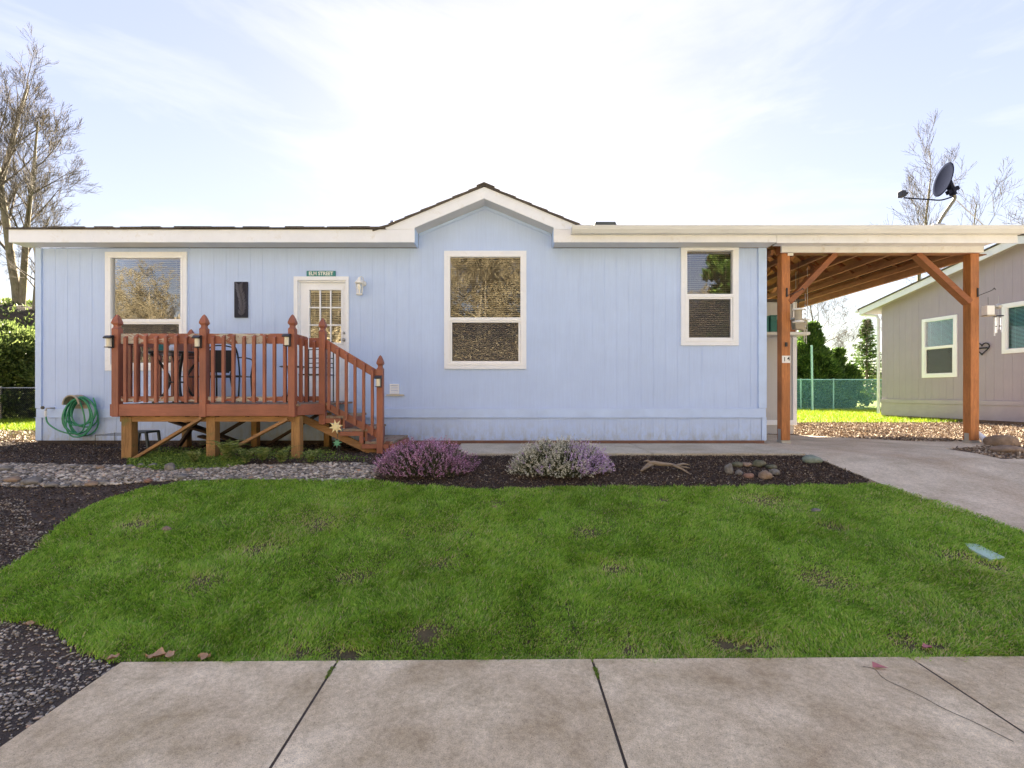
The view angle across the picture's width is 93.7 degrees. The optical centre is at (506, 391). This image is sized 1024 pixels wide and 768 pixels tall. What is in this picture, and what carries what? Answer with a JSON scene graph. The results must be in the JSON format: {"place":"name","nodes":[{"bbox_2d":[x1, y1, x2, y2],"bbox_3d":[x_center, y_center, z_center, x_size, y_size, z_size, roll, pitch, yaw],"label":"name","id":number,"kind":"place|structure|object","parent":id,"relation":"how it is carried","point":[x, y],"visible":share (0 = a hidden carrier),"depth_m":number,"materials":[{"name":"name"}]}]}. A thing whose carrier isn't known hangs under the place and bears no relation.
{"place":"outdoors","nodes":[
{"label":"outdoors","id":0,"kind":"place"},
{"bbox_2d":[0,303,34,412],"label":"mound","id":1,"kind":"object","parent":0,"point":[20,315],"visible":0.03,"depth_m":22.29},
{"bbox_2d":[0,297,34,329],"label":"brush","id":2,"kind":"object","parent":1,"relation":"on","point":[7,300],"visible":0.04,"depth_m":22.65,"materials":[{"name":"green plant"}]},
{"bbox_2d":[0,22,78,226],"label":"bare tree","id":3,"kind":"object","parent":1,"relation":"on","point":[35,52],"visible":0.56,"depth_m":25.51,"materials":[{"name":"brown plant"}]},
{"bbox_2d":[0,185,80,310],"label":"bare tree","id":4,"kind":"object","parent":1,"relation":"on","point":[31,261],"visible":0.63,"depth_m":22.92,"materials":[{"name":"brown plant"}]},
{"bbox_2d":[0,63,102,304],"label":"bare tree","id":5,"kind":"object","parent":1,"relation":"on","point":[19,290],"visible":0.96,"depth_m":23.25,"materials":[{"name":"brown plant"}]},
{"bbox_2d":[0,498,113,738],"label":"gravel","id":6,"kind":"structure","parent":0,"point":[4,664],"depth_m":2.64,"materials":[{"name":"gravel"}]},
{"bbox_2d":[0,442,867,746],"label":"mulch bed","id":7,"kind":"object","parent":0,"point":[36,648],"visible":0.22,"depth_m":4.54,"materials":[{"name":"soil"}]},
{"bbox_2d":[95,433,120,450],"bbox_3d":[-5.800,0.750,7.175,0.408,0.260,0.357,0,0,0],"label":"wire stand","id":8,"kind":"object","parent":7,"relation":"on","point":[103,446],"visible":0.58,"depth_m":7.00,"materials":[{"name":"black metal"}]},
{"bbox_2d":[138,430,161,452],"bbox_3d":[-5.270,0.726,6.956,0.388,0.331,0.288,0,0,0],"label":"plastic stool","id":9,"kind":"object","parent":7,"relation":"on","point":[145,432],"visible":0.43,"depth_m":6.98,"materials":[{"name":"plastic"}]},
{"bbox_2d":[126,452,245,470],"bbox_3d":[-4.186,0.906,6.239,1.726,0.157,0.800,0,0,9],"label":"ground cover","id":10,"kind":"object","parent":7,"relation":"on","point":[179,462],"visible":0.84,"depth_m":6.17,"materials":[{"name":"green plant"}]},
{"bbox_2d":[0,461,379,487],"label":"river rock","id":11,"kind":"object","parent":7,"relation":"on","point":[60,474],"visible":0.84,"depth_m":5.76,"materials":[{"name":"stone"}]},
{"bbox_2d":[0,465,12,470],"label":"cobble","id":12,"kind":"object","parent":11,"relation":"on","point":[7,468],"visible":0.96,"depth_m":5.87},
{"bbox_2d":[3,476,21,481],"bbox_3d":[-5.648,0.997,5.491,0.165,0.068,0.124,0,0,0],"label":"cobble","id":13,"kind":"object","parent":11,"relation":"on","point":[14,479],"visible":0.99,"depth_m":5.46,"materials":[{"name":"stone"}]},
{"bbox_2d":[20,476,42,484],"bbox_3d":[-5.359,1.003,5.420,0.203,0.089,0.160,0,0,0],"label":"cobble","id":14,"kind":"object","parent":11,"relation":"on","point":[31,480],"visible":0.93,"depth_m":5.38,"materials":[{"name":"stone"}]},
{"bbox_2d":[44,482,59,486],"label":"cobble","id":15,"kind":"object","parent":11,"relation":"on","point":[50,484],"visible":1,"depth_m":5.32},
{"bbox_2d":[84,481,98,485],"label":"cobble","id":16,"kind":"object","parent":11,"relation":"on","point":[91,483],"visible":0.99,"depth_m":5.34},
{"bbox_2d":[164,463,175,470],"bbox_3d":[-4.125,0.919,5.881,0.139,0.109,0.102,0,0,0],"label":"boulder","id":17,"kind":"object","parent":11,"relation":"on","point":[170,466],"visible":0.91,"depth_m":5.85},
{"bbox_2d":[174,474,187,479],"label":"cobble","id":18,"kind":"object","parent":11,"relation":"on","point":[180,476],"visible":0.98,"depth_m":5.54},
{"bbox_2d":[266,445,294,463],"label":"fern","id":19,"kind":"object","parent":11,"relation":"on","point":[281,455],"visible":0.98,"depth_m":6.08,"materials":[{"name":"green plant"}]},
{"bbox_2d":[297,447,329,463],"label":"fern","id":20,"kind":"object","parent":11,"relation":"on","point":[311,457],"visible":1,"depth_m":6.11,"materials":[{"name":"green plant"}]},
{"bbox_2d":[330,419,342,463],"bbox_3d":[-2.173,0.650,6.111,0.184,0.601,0.028,0,0,0],"label":"garden stake","id":21,"kind":"object","parent":11,"relation":"on","point":[335,426],"visible":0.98,"depth_m":6.11,"materials":[{"name":"beige metal"}]},
{"bbox_2d":[333,439,341,457],"bbox_3d":[-2.138,0.775,6.070,0.125,0.364,0.020,0,0,0],"label":"garden stake","id":22,"kind":"object","parent":11,"relation":"on","point":[336,442],"visible":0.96,"depth_m":6.06,"materials":[{"name":"teal metal"}]},
{"bbox_2d":[177,449,205,461],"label":"fern","id":23,"kind":"object","parent":7,"relation":"on","point":[194,456],"visible":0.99,"depth_m":6.13,"materials":[{"name":"green plant"}]},
{"bbox_2d":[0,441,399,568],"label":"mulch litter","id":24,"kind":"object","parent":7,"relation":"on","point":[47,447],"visible":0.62,"depth_m":6.31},
{"bbox_2d":[197,435,247,448],"bbox_3d":[-4.275,0.750,7.225,0.658,0.207,0.160,0,0,-4],"label":"old board","id":25,"kind":"object","parent":7,"relation":"on","point":[221,440],"visible":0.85,"depth_m":7.18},
{"bbox_2d":[186,424,240,442],"bbox_3d":[-4.500,0.630,7.350,0.813,0.286,0.160,0,0,7],"label":"old board","id":26,"kind":"object","parent":25,"relation":"on","point":[225,437],"visible":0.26,"depth_m":7.32,"materials":[{"name":"wood"}]},
{"bbox_2d":[169,422,205,433],"bbox_3d":[-4.800,0.540,7.325,0.609,0.226,0.160,0,0,-5],"label":"old board","id":27,"kind":"object","parent":26,"relation":"on","point":[182,424],"visible":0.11,"depth_m":7.25,"materials":[{"name":"wood"}]},
{"bbox_2d":[201,439,250,460],"bbox_3d":[-3.524,0.757,6.174,0.539,0.321,0.707,0,0,0],"label":"fern","id":28,"kind":"object","parent":7,"relation":"on","point":[230,449],"visible":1,"depth_m":6.14,"materials":[{"name":"green plant"}]},
{"bbox_2d":[223,447,256,463],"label":"fern","id":29,"kind":"object","parent":7,"relation":"on","point":[247,455],"visible":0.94,"depth_m":6.12,"materials":[{"name":"green plant"}]},
{"bbox_2d":[144,445,364,461],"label":"weeds","id":30,"kind":"object","parent":7,"relation":"on","point":[175,449],"visible":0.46,"depth_m":6.57,"materials":[{"name":"green plant"}]},
{"bbox_2d":[110,314,408,458],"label":"wooden deck","id":31,"kind":"structure","parent":7,"relation":"on","point":[196,408],"depth_m":6.41,"materials":[{"name":"wood"}]},
{"bbox_2d":[103,335,113,347],"bbox_3d":[-5.232,-0.665,6.314,0.095,0.169,0.089,0,0,0],"label":"solar light","id":32,"kind":"object","parent":31,"relation":"attached to","point":[109,341],"visible":1,"depth_m":6.31,"materials":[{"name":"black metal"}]},
{"bbox_2d":[142,350,193,402],"bbox_3d":[-4.780,-0.201,6.980,0.825,0.743,0.825,0,0,0],"label":"patio table","id":33,"kind":"object","parent":31,"relation":"on","point":[171,353],"visible":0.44,"depth_m":6.86,"materials":[{"name":"black metal"}]},
{"bbox_2d":[192,335,201,347],"bbox_3d":[-4.071,-0.665,6.314,0.095,0.169,0.089,0,0,0],"label":"solar light","id":34,"kind":"object","parent":31,"relation":"attached to","point":[198,341],"visible":1,"depth_m":6.30,"materials":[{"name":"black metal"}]},
{"bbox_2d":[179,345,230,382],"bbox_3d":[-4.678,-0.290,7.536,0.653,0.878,0.586,0,0,19],"label":"patio chair","id":35,"kind":"object","parent":31,"relation":"on","point":[210,371],"visible":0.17,"depth_m":7.50,"materials":[{"name":"black metal"}]},
{"bbox_2d":[210,344,251,401],"bbox_3d":[-4.213,-0.290,7.206,0.586,0.878,0.653,0,0,-9],"label":"patio chair","id":36,"kind":"object","parent":31,"relation":"on","point":[218,360],"visible":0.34,"depth_m":7.00,"materials":[{"name":"black metal"}]},
{"bbox_2d":[282,334,290,346],"bbox_3d":[-2.893,-0.685,6.314,0.095,0.169,0.089,0,0,0],"label":"solar light","id":37,"kind":"object","parent":31,"relation":"attached to","point":[287,340],"visible":1,"depth_m":6.29,"materials":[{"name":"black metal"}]},
{"bbox_2d":[303,349,333,401],"bbox_3d":[-2.990,-0.270,7.574,0.420,0.853,0.388,0,0,0],"label":"folding chair","id":38,"kind":"object","parent":31,"relation":"on","point":[318,374],"visible":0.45,"depth_m":7.72,"materials":[{"name":"black metal"}]},
{"bbox_2d":[374,375,381,386],"bbox_3d":[-1.808,-0.150,6.754,0.095,0.169,0.089,0,0,0],"label":"solar light","id":39,"kind":"object","parent":31,"relation":"attached to","point":[378,378],"visible":1,"depth_m":6.73,"materials":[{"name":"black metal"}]},
{"bbox_2d":[244,446,280,462],"bbox_3d":[-3.169,0.801,6.181,0.404,0.232,0.501,0,0,0],"label":"fern","id":40,"kind":"object","parent":7,"relation":"on","point":[261,454],"visible":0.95,"depth_m":6.17,"materials":[{"name":"green plant"}]},
{"bbox_2d":[372,435,481,477],"bbox_3d":[-0.949,0.759,5.834,1.344,0.477,1.014,0,0,0],"label":"heather shrub","id":41,"kind":"object","parent":7,"relation":"on","point":[438,457],"visible":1,"depth_m":5.64,"materials":[{"name":"purple plant"}]},
{"bbox_2d":[506,435,615,477],"bbox_3d":[0.660,0.750,5.805,1.363,0.494,1.019,0,0,0],"label":"heather shrub","id":42,"kind":"object","parent":7,"relation":"on","point":[565,453],"visible":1,"depth_m":5.64,"materials":[{"name":"white plant"}]},
{"bbox_2d":[371,454,878,488],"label":"mulch chips","id":43,"kind":"object","parent":7,"relation":"on","point":[703,472],"visible":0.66,"depth_m":5.71,"materials":[{"name":"wood"}]},
{"bbox_2d":[640,460,690,474],"bbox_3d":[1.940,0.909,5.829,0.647,0.167,0.211,0,0,0],"label":"driftwood","id":44,"kind":"object","parent":7,"relation":"on","point":[658,463],"visible":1,"depth_m":5.83,"materials":[{"name":"wood"}]},
{"bbox_2d":[724,463,732,473],"bbox_3d":[2.671,0.922,5.772,0.111,0.131,0.085,0,0,0],"label":"rock","id":45,"kind":"object","parent":7,"relation":"on","point":[728,468],"visible":0.99,"depth_m":5.74,"materials":[{"name":"stone"}]},
{"bbox_2d":[731,461,742,466],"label":"rock","id":46,"kind":"object","parent":7,"relation":"on","point":[737,464],"visible":0.93,"depth_m":6.02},
{"bbox_2d":[743,473,753,478],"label":"rock","id":47,"kind":"object","parent":7,"relation":"on","point":[748,475],"visible":1,"depth_m":5.60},
{"bbox_2d":[752,460,765,466],"bbox_3d":[3.183,0.901,6.058,0.176,0.084,0.129,0,0,0],"label":"rock","id":48,"kind":"object","parent":7,"relation":"on","point":[759,463],"visible":0.99,"depth_m":6.02,"materials":[{"name":"stone"}]},
{"bbox_2d":[758,470,772,479],"bbox_3d":[3.019,0.964,5.599,0.151,0.103,0.114,0,0,0],"label":"rock","id":49,"kind":"object","parent":7,"relation":"on","point":[765,474],"visible":1,"depth_m":5.56,"materials":[{"name":"stone"}]},
{"bbox_2d":[765,464,776,468],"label":"rock","id":50,"kind":"object","parent":7,"relation":"on","point":[771,466],"visible":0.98,"depth_m":5.93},
{"bbox_2d":[769,469,779,474],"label":"rock","id":51,"kind":"object","parent":7,"relation":"on","point":[774,471],"visible":0.88,"depth_m":5.71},
{"bbox_2d":[802,455,822,462],"bbox_3d":[3.962,0.868,6.243,0.255,0.104,0.184,0,0,0],"label":"rock","id":52,"kind":"object","parent":7,"relation":"on","point":[810,459],"visible":1,"depth_m":6.18,"materials":[{"name":"stone"}]},
{"bbox_2d":[0,656,1023,767],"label":"sidewalk","id":53,"kind":"structure","parent":0,"point":[833,712],"depth_m":2.23,"materials":[{"name":"concrete"}]},
{"bbox_2d":[325,666,599,678],"bbox_3d":[-0.233,1.499,2.565,1.463,0.022,0.118,0,0,0],"label":"joint moss","id":54,"kind":"object","parent":53,"relation":"on","point":[594,669],"visible":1,"depth_m":2.56,"materials":[{"name":"green plant"}]},
{"bbox_2d":[863,661,1011,740],"bbox_3d":[2.070,1.487,2.340,0.112,0.021,0.601,0,0,-14],"label":"fallen twig","id":55,"kind":"object","parent":53,"relation":"on","point":[874,664],"visible":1,"depth_m":2.45,"materials":[{"name":"wood"}]},
{"bbox_2d":[0,0,1023,373],"label":"sky","id":56,"kind":"structure","parent":0,"point":[237,113],"materials":[{"name":"white"}]},
{"bbox_2d":[0,477,1023,664],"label":"lawn grass","id":57,"kind":"structure","parent":0,"point":[1001,594],"depth_m":3.55,"materials":[{"name":"plant"}]},
{"bbox_2d":[106,653,119,659],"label":"dead leaf","id":58,"kind":"object","parent":57,"relation":"on","point":[111,656],"visible":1,"depth_m":2.69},
{"bbox_2d":[145,647,165,657],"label":"dead leaf","id":59,"kind":"object","parent":57,"relation":"on","point":[158,652],"visible":1,"depth_m":2.72,"materials":[{"name":"plant"}]},
{"bbox_2d":[161,649,178,657],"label":"dead leaf","id":60,"kind":"object","parent":57,"relation":"on","point":[168,654],"visible":1,"depth_m":2.73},
{"bbox_2d":[198,653,210,659],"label":"dead leaf","id":61,"kind":"object","parent":57,"relation":"on","point":[203,655],"visible":1,"depth_m":2.71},
{"bbox_2d":[966,543,1004,561],"bbox_3d":[3.842,1.310,3.866,0.145,0.104,0.258,0,0,0],"label":"utility lid","id":62,"kind":"object","parent":57,"relation":"on","point":[984,554],"visible":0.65,"depth_m":3.84,"materials":[{"name":"plastic"}]},
{"bbox_2d":[453,443,804,455],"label":"garden path","id":63,"kind":"structure","parent":0,"point":[658,449],"depth_m":7.08,"materials":[{"name":"concrete"}]},
{"bbox_2d":[269,663,1023,767],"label":"joint soil","id":64,"kind":"structure","parent":0,"point":[335,664],"depth_m":2.22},
{"bbox_2d":[757,434,999,458],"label":"driveway","id":65,"kind":"structure","parent":0,"point":[822,447],"depth_m":7.28,"materials":[{"name":"concrete"}]},
{"bbox_2d":[797,401,962,422],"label":"back lawn","id":66,"kind":"structure","parent":0,"point":[875,402],"depth_m":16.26,"materials":[{"name":"green plant"}]},
{"bbox_2d":[810,345,813,409],"bbox_3d":[13.678,-0.620,21.500,0.130,2.961,0.100,0,0,0],"label":"fence pole","id":67,"kind":"object","parent":66,"relation":"on","point":[812,398],"visible":0.87,"depth_m":21.46,"materials":[{"name":"white metal"}]},
{"bbox_2d":[797,320,856,408],"bbox_3d":[15.393,-1.343,24.425,3.707,4.738,3.710,0,0,0],"label":"evergreen tree","id":68,"kind":"object","parent":66,"relation":"on","point":[825,365],"visible":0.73,"depth_m":23.65,"materials":[{"name":"green plant"}]},
{"bbox_2d":[797,378,881,409],"bbox_3d":[14.600,0.120,22.028,7.260,1.480,0.064,0,0,0],"label":"chain link fence","id":69,"kind":"object","parent":66,"relation":"on","point":[800,391],"visible":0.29,"depth_m":22.00,"materials":[{"name":"green"}]},
{"bbox_2d":[805,347,875,406],"bbox_3d":[17.134,-0.694,25.039,3.296,3.408,3.502,0,0,0],"label":"evergreen tree","id":70,"kind":"object","parent":66,"relation":"on","point":[852,370],"visible":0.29,"depth_m":24.31,"materials":[{"name":"green plant"}]},
{"bbox_2d":[802,295,881,362],"bbox_3d":[19.305,-3.696,30.049,7.087,9.329,5.654,0,0,8],"label":"bare tree","id":71,"kind":"object","parent":66,"relation":"on","point":[844,332],"visible":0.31,"depth_m":29.68,"materials":[{"name":"brown plant"}]},
{"bbox_2d":[849,316,881,405],"bbox_3d":[22.433,-1.915,30.002,2.788,5.650,3.021,0,0,-35],"label":"spruce tree","id":72,"kind":"object","parent":66,"relation":"on","point":[866,351],"visible":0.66,"depth_m":29.88,"materials":[{"name":"green plant"}]},
{"bbox_2d":[869,109,988,282],"bbox_3d":[25.206,-7.516,29.648,6.549,16.977,5.569,0,0,-16],"label":"bare tree","id":73,"kind":"object","parent":66,"relation":"on","point":[926,211],"visible":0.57,"depth_m":28.27,"materials":[{"name":"brown plant"}]},
{"bbox_2d":[906,156,1019,284],"bbox_3d":[27.402,-6.223,28.603,4.849,14.373,6.508,0,0,25],"label":"bare tree","id":74,"kind":"object","parent":66,"relation":"on","point":[975,202],"visible":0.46,"depth_m":27.45,"materials":[{"name":"brown plant"}]},
{"bbox_2d":[992,194,1023,224],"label":"bare tree","id":75,"kind":"object","parent":66,"relation":"on","point":[1013,212],"visible":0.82,"depth_m":30.30,"materials":[{"name":"plant"}]},
{"bbox_2d":[822,459,1023,531],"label":"driveway","id":76,"kind":"structure","parent":0,"point":[993,488],"depth_m":5.52,"materials":[{"name":"concrete"}]},
{"label":"yard grass","id":77,"kind":"structure","parent":0,"visible":0},
{"bbox_2d":[0,319,34,417],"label":"hedge shrub","id":78,"kind":"object","parent":77,"relation":"on","point":[16,343],"visible":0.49,"depth_m":14.79,"materials":[{"name":"green plant"}]},
{"bbox_2d":[0,417,34,430],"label":"side grass","id":79,"kind":"structure","parent":77,"relation":"on","point":[7,423],"depth_m":11.90,"materials":[{"name":"plant"}]},
{"bbox_2d":[0,386,35,419],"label":"chain link fence","id":80,"kind":"object","parent":77,"relation":"on","point":[16,388],"visible":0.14,"depth_m":14.20,"materials":[{"name":"black metal"}]},
{"bbox_2d":[14,349,36,419],"bbox_3d":[-13.998,-0.497,15.704,3.108,2.976,3.074,0,0,22],"label":"hedge shrub","id":81,"kind":"object","parent":77,"relation":"on","point":[30,379],"visible":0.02,"depth_m":14.59,"materials":[{"name":"green plant"}]},
{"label":"ground","id":82,"kind":"structure","parent":0,"visible":0},
{"bbox_2d":[0,427,37,442],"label":"leaf litter","id":83,"kind":"object","parent":82,"relation":"on","point":[20,435],"visible":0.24,"depth_m":9.18,"materials":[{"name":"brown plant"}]},
{"bbox_2d":[5,182,1023,444],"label":"manufactured home","id":84,"kind":"object","parent":82,"relation":"on","point":[483,312],"visible":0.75,"depth_m":8.00,"materials":[{"name":"blue"}]},
{"bbox_2d":[62,395,88,408],"bbox_3d":[-7.092,0.206,7.895,0.284,0.321,0.198,0,0,0],"label":"hose hanger","id":85,"kind":"object","parent":84,"relation":"attached to","point":[66,399],"visible":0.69,"depth_m":7.88,"materials":[{"name":"beige plastic"}]},
{"bbox_2d":[44,396,98,437],"bbox_3d":[-7.157,0.407,7.868,0.871,0.683,0.128,0,0,-3],"label":"garden hose","id":86,"kind":"object","parent":85,"relation":"hanging from","point":[71,404],"visible":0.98,"depth_m":7.86,"materials":[{"name":"green rubber"}]},
{"bbox_2d":[105,252,187,370],"bbox_3d":[-5.996,-1.342,8.027,1.360,1.973,0.126,0,0,0],"label":"window","id":87,"kind":"structure","parent":84,"relation":"in","point":[111,258],"depth_m":8.05,"materials":[{"name":"white plastic"}]},
{"bbox_2d":[234,282,247,317],"bbox_3d":[-4.413,-1.533,7.971,0.222,0.596,0.041,0,0,0],"label":"wall plaque","id":88,"kind":"object","parent":84,"relation":"attached to","point":[240,299],"depth_m":7.96,"materials":[{"name":"metal"}]},
{"bbox_2d":[307,271,335,275],"bbox_3d":[-3.084,-1.966,7.979,0.480,0.095,0.022,0,0,0],"label":"street sign","id":89,"kind":"object","parent":84,"relation":"attached to","point":[321,273],"visible":1,"depth_m":7.97,"materials":[{"name":"metal"}]},
{"bbox_2d":[300,283,344,400],"bbox_3d":[-3.065,-0.840,8.038,0.775,1.980,0.156,0,0,0],"label":"door","id":90,"kind":"structure","parent":84,"relation":"in","point":[306,289],"depth_m":8.03,"materials":[{"name":"white glass"}]},
{"bbox_2d":[355,276,365,295],"bbox_3d":[-2.409,-1.746,7.895,0.152,0.329,0.194,0,0,0],"label":"wall lantern","id":91,"kind":"object","parent":84,"relation":"attached to","point":[359,281],"depth_m":7.85,"materials":[{"name":"white paint"}]},
{"bbox_2d":[444,251,525,368],"bbox_3d":[-0.356,-1.364,8.027,1.369,1.964,0.126,0,0,0],"label":"window","id":92,"kind":"structure","parent":84,"relation":"in","point":[448,255],"depth_m":8.02,"materials":[{"name":"white plastic"}]},
{"bbox_2d":[681,248,738,345],"bbox_3d":[3.378,-1.613,8.027,0.960,1.680,0.126,0,0,0],"label":"window","id":93,"kind":"structure","parent":84,"relation":"in","point":[733,298],"depth_m":7.98,"materials":[{"name":"white plastic"}]},
{"bbox_2d":[767,235,1016,442],"bbox_3d":[6.263,-1.383,11.637,3.875,4.486,7.965,0,0,0],"label":"carport","id":94,"kind":"object","parent":84,"relation":"attached to","point":[840,265],"visible":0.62,"depth_m":8.01,"materials":[{"name":"brown wood"}]},
{"bbox_2d":[767,267,809,336],"bbox_3d":[5.040,-1.704,9.150,1.240,1.273,0.400,0,0,0],"label":"hanging shelf","id":95,"kind":"object","parent":94,"relation":"hanging from","point":[792,334],"visible":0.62,"depth_m":8.97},
{"bbox_2d":[769,315,776,331],"bbox_3d":[5.010,-1.283,9.150,0.144,0.319,0.324,0,0,0],"label":"storage bin","id":96,"kind":"object","parent":95,"relation":"on","point":[772,323],"visible":0.4,"depth_m":9.00,"materials":[{"name":"plastic"}]},
{"bbox_2d":[792,302,803,322],"bbox_3d":[4.800,-1.347,7.900,0.167,0.401,0.167,0,0,0],"label":"hanging bird feeder","id":97,"kind":"object","parent":94,"relation":"hanging from","point":[798,315],"visible":1,"depth_m":7.85,"materials":[{"name":"beige plastic"}]},
{"bbox_2d":[790,318,809,330],"bbox_3d":[5.220,-1.720,8.560,0.282,1.240,0.160,0,0,0],"label":"hanging box","id":98,"kind":"object","parent":94,"relation":"hanging from","point":[798,326],"visible":0.69,"depth_m":8.50,"materials":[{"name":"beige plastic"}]},
{"bbox_2d":[804,305,806,343],"bbox_3d":[4.950,-1.220,7.960,0.038,0.840,0.038,0,0,-45],"label":"wind chime","id":99,"kind":"object","parent":94,"relation":"hanging from","point":[804,329],"visible":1,"depth_m":7.96},
{"bbox_2d":[898,162,983,224],"bbox_3d":[7.392,-3.281,8.146,1.411,1.190,0.453,0,0,-14],"label":"satellite dish","id":100,"kind":"object","parent":94,"relation":"on","point":[943,182],"visible":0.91,"depth_m":8.14,"materials":[{"name":"metal"}]},
{"bbox_2d":[977,288,995,296],"bbox_3d":[7.972,-1.657,7.972,0.278,0.150,0.023,0,0,8],"label":"plant hook","id":101,"kind":"object","parent":94,"relation":"attached to","point":[978,295],"visible":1,"depth_m":7.98,"materials":[{"name":"black metal"}]},
{"bbox_2d":[992,296,1003,335],"bbox_3d":[8.142,-1.263,7.950,0.137,0.660,0.137,0,0,0],"label":"wind chime","id":102,"kind":"object","parent":101,"relation":"hanging from","point":[998,306],"visible":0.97,"depth_m":7.94,"materials":[{"name":"silver metal"}]},
{"bbox_2d":[980,305,995,316],"bbox_3d":[7.973,-1.414,7.950,0.144,0.315,0.120,0,0,0],"label":"hanging box","id":103,"kind":"object","parent":94,"relation":"hanging from","point":[988,310],"visible":1,"depth_m":7.90,"materials":[{"name":"white paint"}]},
{"bbox_2d":[768,421,1023,458],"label":"bark chips","id":104,"kind":"object","parent":82,"relation":"on","point":[925,431],"visible":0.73,"depth_m":10.24,"materials":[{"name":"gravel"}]},
{"bbox_2d":[765,299,804,433],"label":"storage shed","id":105,"kind":"structure","parent":104,"relation":"on","point":[771,412],"depth_m":9.62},
{"bbox_2d":[855,234,1023,425],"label":"neighbour house","id":106,"kind":"structure","parent":104,"relation":"on","point":[922,348],"depth_m":13.88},
{"bbox_2d":[922,314,957,377],"bbox_3d":[12.793,-1.320,14.163,0.126,1.780,1.000,0,0,-8],"label":"window","id":107,"kind":"structure","parent":106,"relation":"in","point":[926,351],"depth_m":14.18,"materials":[{"name":"white plastic"}]},
{"bbox_2d":[979,343,989,354],"bbox_3d":[12.899,-1.162,13.027,0.028,0.342,0.376,0,0,-8],"label":"heart ornament","id":108,"kind":"object","parent":106,"relation":"attached to","point":[987,348],"visible":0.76,"depth_m":12.96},
{"bbox_2d":[1002,301,1023,353],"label":"window","id":109,"kind":"structure","parent":106,"relation":"in","point":[1006,307],"depth_m":12.42,"materials":[{"name":"white plastic"}]},
{"bbox_2d":[983,435,1020,445],"bbox_3d":[7.957,0.782,7.714,0.446,0.199,0.358,0,0,0],"label":"boulder","id":110,"kind":"object","parent":104,"relation":"on","point":[995,440],"visible":0.73,"depth_m":7.60,"materials":[{"name":"stone"}]},
{"bbox_2d":[987,445,1023,452],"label":"boulder","id":111,"kind":"object","parent":104,"relation":"on","point":[1006,448],"visible":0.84,"depth_m":6.86,"materials":[{"name":"stone"}]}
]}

